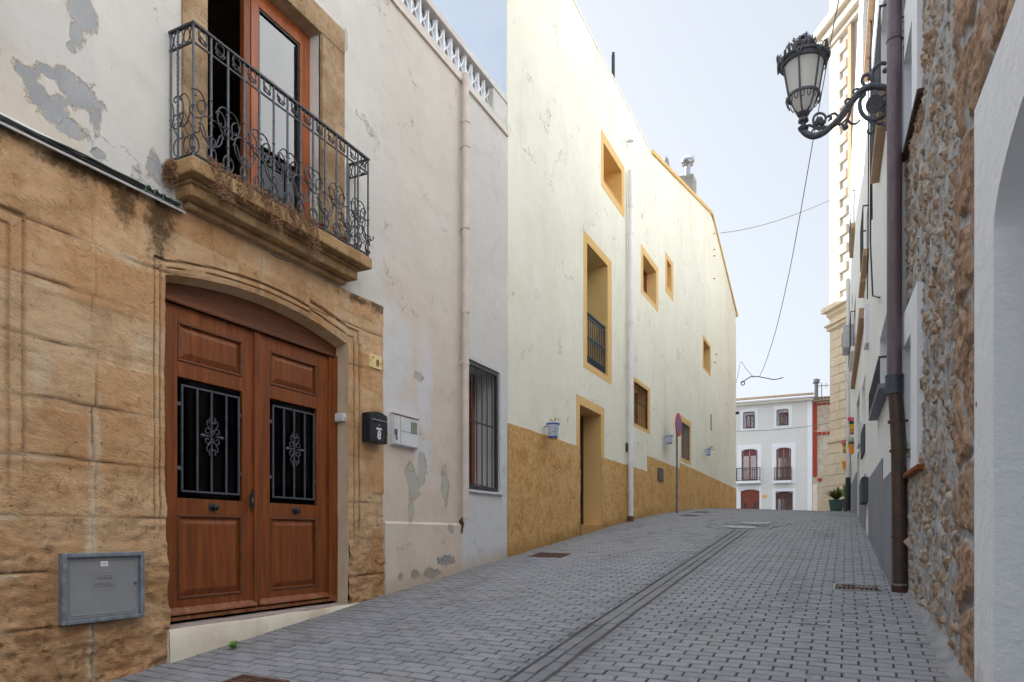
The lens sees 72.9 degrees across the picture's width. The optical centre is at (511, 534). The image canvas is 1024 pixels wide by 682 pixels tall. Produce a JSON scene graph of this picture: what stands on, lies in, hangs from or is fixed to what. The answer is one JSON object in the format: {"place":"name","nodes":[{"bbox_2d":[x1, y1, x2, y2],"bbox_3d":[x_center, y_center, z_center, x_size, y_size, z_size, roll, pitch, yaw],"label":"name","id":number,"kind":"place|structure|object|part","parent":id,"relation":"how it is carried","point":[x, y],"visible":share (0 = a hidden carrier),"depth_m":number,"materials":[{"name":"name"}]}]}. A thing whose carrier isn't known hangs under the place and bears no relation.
{"place":"outdoors","nodes":[
{"label":"outdoors","id":0,"kind":"place"},
{"bbox_2d":[108,508,952,681],"bbox_3d":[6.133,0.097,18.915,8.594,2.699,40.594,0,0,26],"label":"street paving","id":1,"kind":"structure","parent":0,"point":[457,621],"depth_m":5.96,"materials":[{"name":"grey stone"}]},
{"bbox_2d":[228,641,239,648],"bbox_3d":[-2.176,0.865,5.424,0.136,0.059,0.119,0,0,26],"label":"weed","id":2,"kind":"object","parent":1,"relation":"on","point":[232,645],"visible":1,"depth_m":5.41,"materials":[{"name":"green plant"}]},
{"bbox_2d":[0,0,508,681],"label":"townhouse","id":3,"kind":"structure","parent":1,"relation":"on","point":[178,390],"depth_m":5.90,"materials":[{"name":"paint"}]},
{"bbox_2d":[0,112,185,213],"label":"cable trunking","id":4,"kind":"object","parent":3,"relation":"attached to","point":[56,143],"visible":1,"depth_m":4.51,"materials":[{"name":"grey metal"}]},
{"bbox_2d":[58,551,144,625],"bbox_3d":[-2.742,0.347,4.639,0.088,0.456,0.565,0,0,26],"label":"water cabinet","id":5,"kind":"object","parent":3,"relation":"attached to","point":[99,587],"visible":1,"depth_m":4.60,"materials":[{"name":"grey plastic"}]},
{"bbox_3d":[-2.741,0.347,4.639,0.069,0.396,0.505,0,0,26],"label":"cabinet door","id":6,"kind":"part","parent":5,"relation":"part of","materials":[{"name":"grey plastic"}]},
{"bbox_2d":[164,301,260,616],"bbox_3d":[-2.430,-0.573,5.662,0.104,2.405,0.985,0,0,26],"label":"door leaf","id":7,"kind":"structure","parent":3,"relation":"in","point":[212,366],"depth_m":5.66,"materials":[{"name":"brown wood"}]},
{"bbox_2d":[161,156,320,272],"bbox_3d":[-2.043,-2.549,5.538,0.306,0.499,1.422,0,0,37],"label":"dried plant","id":8,"kind":"object","parent":3,"relation":"hanging from","point":[169,165],"visible":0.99,"depth_m":5.44,"materials":[{"name":"brown plant"}]},
{"bbox_2d":[240,0,309,217],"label":"window frame","id":9,"kind":"structure","parent":3,"relation":"in","point":[244,4],"depth_m":5.95,"materials":[{"name":"orange wood"}]},
{"bbox_2d":[258,334,329,605],"bbox_3d":[-2.028,-0.573,6.495,0.104,2.405,0.925,0,0,26],"label":"door leaf","id":10,"kind":"structure","parent":3,"relation":"in","point":[294,379],"depth_m":6.50,"materials":[{"name":"brown wood"}]},
{"bbox_2d":[314,201,327,230],"bbox_3d":[-1.765,-2.907,6.372,0.120,0.362,0.195,0,0,26],"label":"potted plant","id":11,"kind":"object","parent":3,"relation":"on","point":[320,224],"visible":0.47,"depth_m":6.34,"materials":[{"name":"green plant"}]},
{"bbox_2d":[334,211,345,243],"bbox_3d":[-1.643,-2.903,6.649,0.119,0.353,0.182,0,0,26],"label":"potted plant","id":12,"kind":"object","parent":3,"relation":"on","point":[342,237],"visible":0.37,"depth_m":6.61,"materials":[{"name":"green plant"}]},
{"bbox_2d":[335,413,346,421],"bbox_3d":[-1.719,-1.175,6.979,0.116,0.085,0.075,0,0,26],"label":"doorbell","id":13,"kind":"object","parent":3,"relation":"attached to","point":[340,417],"visible":1,"depth_m":6.95,"materials":[{"name":"white plastic"}]},
{"bbox_2d":[362,411,386,444],"bbox_3d":[-1.423,-1.117,7.228,0.112,0.323,0.310,0,0,26],"label":"mailbox","id":14,"kind":"object","parent":3,"relation":"attached to","point":[374,427],"visible":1,"depth_m":7.15,"materials":[{"name":"black metal"}]},
{"bbox_2d":[370,420,386,442],"bbox_3d":[-1.385,-1.070,7.209,0.007,0.210,0.300,0,0,26],"label":"door","id":15,"kind":"structure","parent":14,"relation":"in","point":[373,424],"depth_m":7.18,"materials":[{"name":"black metal"}]},
{"bbox_2d":[368,353,380,370],"bbox_3d":[-1.447,-1.825,7.328,0.022,0.140,0.207,0,0,26],"label":"house number plaque","id":16,"kind":"object","parent":3,"relation":"attached to","point":[374,361],"visible":1,"depth_m":7.31,"materials":[{"name":"beige ceramic"}]},
{"bbox_2d":[389,412,419,448],"bbox_3d":[-1.198,-1.161,7.791,0.088,0.352,0.513,0,0,26],"label":"meter box","id":17,"kind":"object","parent":3,"relation":"attached to","point":[403,430],"visible":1,"depth_m":7.73,"materials":[{"name":"metal"}]},
{"bbox_2d":[393,414,417,447],"bbox_3d":[-1.190,-1.155,7.787,0.015,0.320,0.477,0,0,26],"label":"door","id":18,"kind":"structure","parent":17,"relation":"in","point":[410,439],"depth_m":7.77,"materials":[{"name":"grey metal"}]},
{"bbox_2d":[411,422,416,433],"bbox_3d":[-1.117,-1.218,7.914,0.006,0.125,0.120,0,0,26],"label":"reading window","id":19,"kind":"structure","parent":17,"relation":"in","point":[413,425],"depth_m":7.90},
{"bbox_2d":[222,674,289,681],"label":"utility cover","id":20,"kind":"object","parent":1,"relation":"on","point":[245,678],"visible":1,"depth_m":4.59,"materials":[{"name":"metal"}]},
{"bbox_2d":[166,602,357,662],"bbox_3d":[-2.122,0.918,6.138,0.241,0.463,2.230,0,0,26],"label":"door step","id":21,"kind":"object","parent":1,"relation":"on","point":[191,638],"depth_m":5.59,"materials":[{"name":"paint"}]},
{"bbox_2d":[529,552,570,557],"bbox_3d":[0.563,0.315,10.300,0.500,0.088,0.420,0,0,26],"label":"utility cover","id":22,"kind":"object","parent":1,"relation":"on","point":[552,555],"visible":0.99,"depth_m":10.27,"materials":[{"name":"metal"}]},
{"bbox_2d":[431,0,738,556],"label":"townhouse","id":23,"kind":"structure","parent":1,"relation":"on","point":[622,313],"depth_m":14.11,"materials":[{"name":"beige paint"}]},
{"bbox_2d":[544,418,559,438],"bbox_3d":[0.681,-1.737,11.389,0.249,0.334,0.240,0,0,-23],"label":"flower pot","id":24,"kind":"object","parent":23,"relation":"attached to","point":[553,428],"visible":1,"depth_m":11.30,"materials":[{"name":"white ceramic"}]},
{"bbox_2d":[580,415,582,523],"bbox_3d":[1.171,-1.313,13.718,0.060,2.244,1.257,0,0,26],"label":"street door","id":25,"kind":"structure","parent":23,"relation":"in","point":[581,417],"depth_m":14.21,"materials":[{"name":"brown wood"}]},
{"bbox_2d":[663,435,672,443],"bbox_3d":[4.268,-2.579,18.847,0.211,0.245,0.239,0,0,-27],"label":"flower pot","id":26,"kind":"object","parent":23,"relation":"attached to","point":[669,438],"visible":1,"depth_m":18.77,"materials":[{"name":"white ceramic"}]},
{"bbox_2d":[704,446,713,455],"bbox_3d":[6.901,-2.920,24.204,0.363,0.350,0.244,0,0,-29],"label":"flower pot","id":27,"kind":"object","parent":23,"relation":"attached to","point":[708,451],"visible":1,"depth_m":24.09,"materials":[{"name":"white ceramic"}]},
{"bbox_2d":[675,413,681,512],"bbox_3d":[4.510,-1.934,18.895,0.087,2.741,0.629,0,0,28],"label":"no parking sign","id":28,"kind":"object","parent":1,"relation":"on","point":[678,424],"visible":0.96,"depth_m":18.88,"materials":[{"name":"metal"}]},
{"bbox_2d":[710,521,787,529],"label":"manhole ring paving","id":29,"kind":"structure","parent":1,"relation":"on","point":[721,526],"depth_m":14.41,"materials":[{"name":"grey stone"}]},
{"bbox_2d":[724,525,756,528],"bbox_3d":[4.657,-0.155,14.131,0.670,0.084,0.670,0,0,26],"label":"manhole cover","id":30,"kind":"object","parent":29,"relation":"on","point":[739,526],"visible":0.99,"depth_m":14.15,"materials":[{"name":"metal"}]},
{"bbox_2d":[739,522,772,524],"bbox_3d":[5.206,-0.246,14.809,0.670,0.074,0.670,0,0,26],"label":"manhole cover","id":31,"kind":"object","parent":29,"relation":"on","point":[755,523],"visible":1,"depth_m":14.84,"materials":[{"name":"metal"}]},
{"bbox_2d":[736,392,814,510],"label":"townhouse","id":32,"kind":"structure","parent":1,"relation":"on","point":[774,468],"depth_m":51.66,"materials":[{"name":"grey paint"}]},
{"bbox_2d":[742,455,756,480],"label":"french window","id":33,"kind":"structure","parent":32,"relation":"in","point":[756,455],"depth_m":52.58,"materials":[{"name":"orange wood"}]},
{"bbox_2d":[741,490,758,508],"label":"double door","id":34,"kind":"structure","parent":32,"relation":"in","point":[749,498],"depth_m":52.54,"materials":[{"name":"red wood"}]},
{"bbox_2d":[776,457,790,478],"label":"french window","id":35,"kind":"structure","parent":32,"relation":"in","point":[783,457],"depth_m":51.53,"materials":[{"name":"orange wood"}]},
{"bbox_2d":[812,379,829,510],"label":"townhouse","id":36,"kind":"structure","parent":1,"relation":"on","point":[821,415],"depth_m":50.40,"materials":[{"name":"beige paint"}]},
{"bbox_2d":[826,485,843,510],"bbox_3d":[12.644,-1.409,26.987,0.958,1.019,0.967,0,0,-12],"label":"planter","id":37,"kind":"object","parent":1,"relation":"on","point":[836,504],"visible":0.87,"depth_m":26.83,"materials":[{"name":"green plastic"}]},
{"bbox_2d":[813,0,858,510],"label":"church tower","id":38,"kind":"structure","parent":1,"relation":"on","point":[843,49],"depth_m":29.29,"materials":[{"name":"beige stone"}]},
{"bbox_2d":[722,198,834,232],"bbox_3d":[10.997,-13.070,28.236,6.084,2.524,0.269,0,0,-22],"label":"overhead cable","id":39,"kind":"object","parent":38,"relation":"attached to","point":[778,220],"visible":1,"depth_m":28.03,"materials":[{"name":"black rubber"}]},
{"bbox_2d":[758,423,828,430],"bbox_3d":[11.983,-4.739,30.744,3.933,0.198,0.104,0,0,21],"label":"overhead cable","id":40,"kind":"object","parent":38,"relation":"attached to","point":[790,428],"visible":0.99,"depth_m":30.66,"materials":[{"name":"black rubber"}]},
{"bbox_2d":[841,440,845,452],"bbox_3d":[13.688,-3.617,28.503,0.356,0.524,0.311,0,0,26],"label":"flower pot","id":41,"kind":"object","parent":38,"relation":"attached to","point":[843,443],"visible":0.65,"depth_m":28.47,"materials":[{"name":"ceramic"}]},
{"bbox_2d":[837,480,847,511],"bbox_3d":[11.799,-1.391,24.442,0.532,1.154,0.581,0,0,-11],"label":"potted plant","id":42,"kind":"object","parent":1,"relation":"on","point":[844,500],"visible":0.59,"depth_m":24.45,"materials":[{"name":"green plant"}]},
{"bbox_2d":[842,0,865,530],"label":"townhouse","id":43,"kind":"structure","parent":1,"relation":"on","point":[853,351],"depth_m":17.37,"materials":[{"name":"white paint"}]},
{"bbox_2d":[759,0,839,376],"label":"overhead cable","id":44,"kind":"object","parent":43,"relation":"attached to","point":[808,167],"visible":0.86,"depth_m":17.21,"materials":[{"name":"black rubber"}]},
{"bbox_2d":[741,376,782,382],"bbox_3d":[11.617,-7.280,32.798,2.540,0.579,0.688,0,0,-23],"label":"overhead cable","id":45,"kind":"object","parent":44,"relation":"hanging from","point":[761,377],"visible":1,"depth_m":32.98,"materials":[{"name":"black rubber"}]},
{"bbox_2d":[846,437,853,453],"bbox_3d":[9.797,-2.578,20.008,0.292,0.501,0.273,0,0,-13],"label":"flower pot","id":46,"kind":"object","parent":43,"relation":"attached to","point":[851,445],"visible":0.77,"depth_m":19.95,"materials":[{"name":"orange ceramic"}]},
{"bbox_2d":[847,417,853,434],"bbox_3d":[9.837,-3.148,20.000,0.316,0.514,0.291,0,0,26],"label":"flower pot","id":47,"kind":"object","parent":43,"relation":"attached to","point":[851,425],"visible":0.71,"depth_m":19.95,"materials":[{"name":"ceramic"}]},
{"bbox_2d":[833,583,883,591],"bbox_3d":[3.543,0.561,7.110,0.460,0.089,0.380,0,0,26],"label":"drain grate","id":48,"kind":"object","parent":1,"relation":"on","point":[849,587],"visible":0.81,"depth_m":7.10,"materials":[{"name":"metal"}]},
{"bbox_2d":[860,0,987,592],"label":"townhouse","id":49,"kind":"structure","parent":1,"relation":"on","point":[883,482],"depth_m":7.68,"materials":[{"name":"white paint"}]},
{"bbox_2d":[776,31,886,139],"bbox_3d":[3.436,-4.833,7.447,1.114,1.268,0.547,0,0,26],"label":"street lamp","id":50,"kind":"object","parent":49,"relation":"attached to","point":[802,63],"visible":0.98,"depth_m":7.42,"materials":[{"name":"metal"}]},
{"bbox_2d":[905,590,972,681],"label":"cement kerb","id":51,"kind":"structure","parent":1,"relation":"on","point":[937,639],"depth_m":4.79,"materials":[{"name":"grey concrete"}]},
{"bbox_2d":[902,0,1023,681],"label":"stone house","id":52,"kind":"structure","parent":1,"relation":"on","point":[963,161],"depth_m":4.11,"materials":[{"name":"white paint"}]},
{"bbox_2d":[890,434,910,458],"bbox_3d":[3.779,-0.804,6.708,0.258,0.352,0.255,0,0,26],"label":"balcony plant","id":53,"kind":"object","parent":52,"relation":"on","point":[904,447],"visible":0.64,"depth_m":6.71,"materials":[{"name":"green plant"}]},
{"bbox_2d":[575,0,830,398],"label":"sky","id":54,"kind":"structure","parent":0,"point":[700,79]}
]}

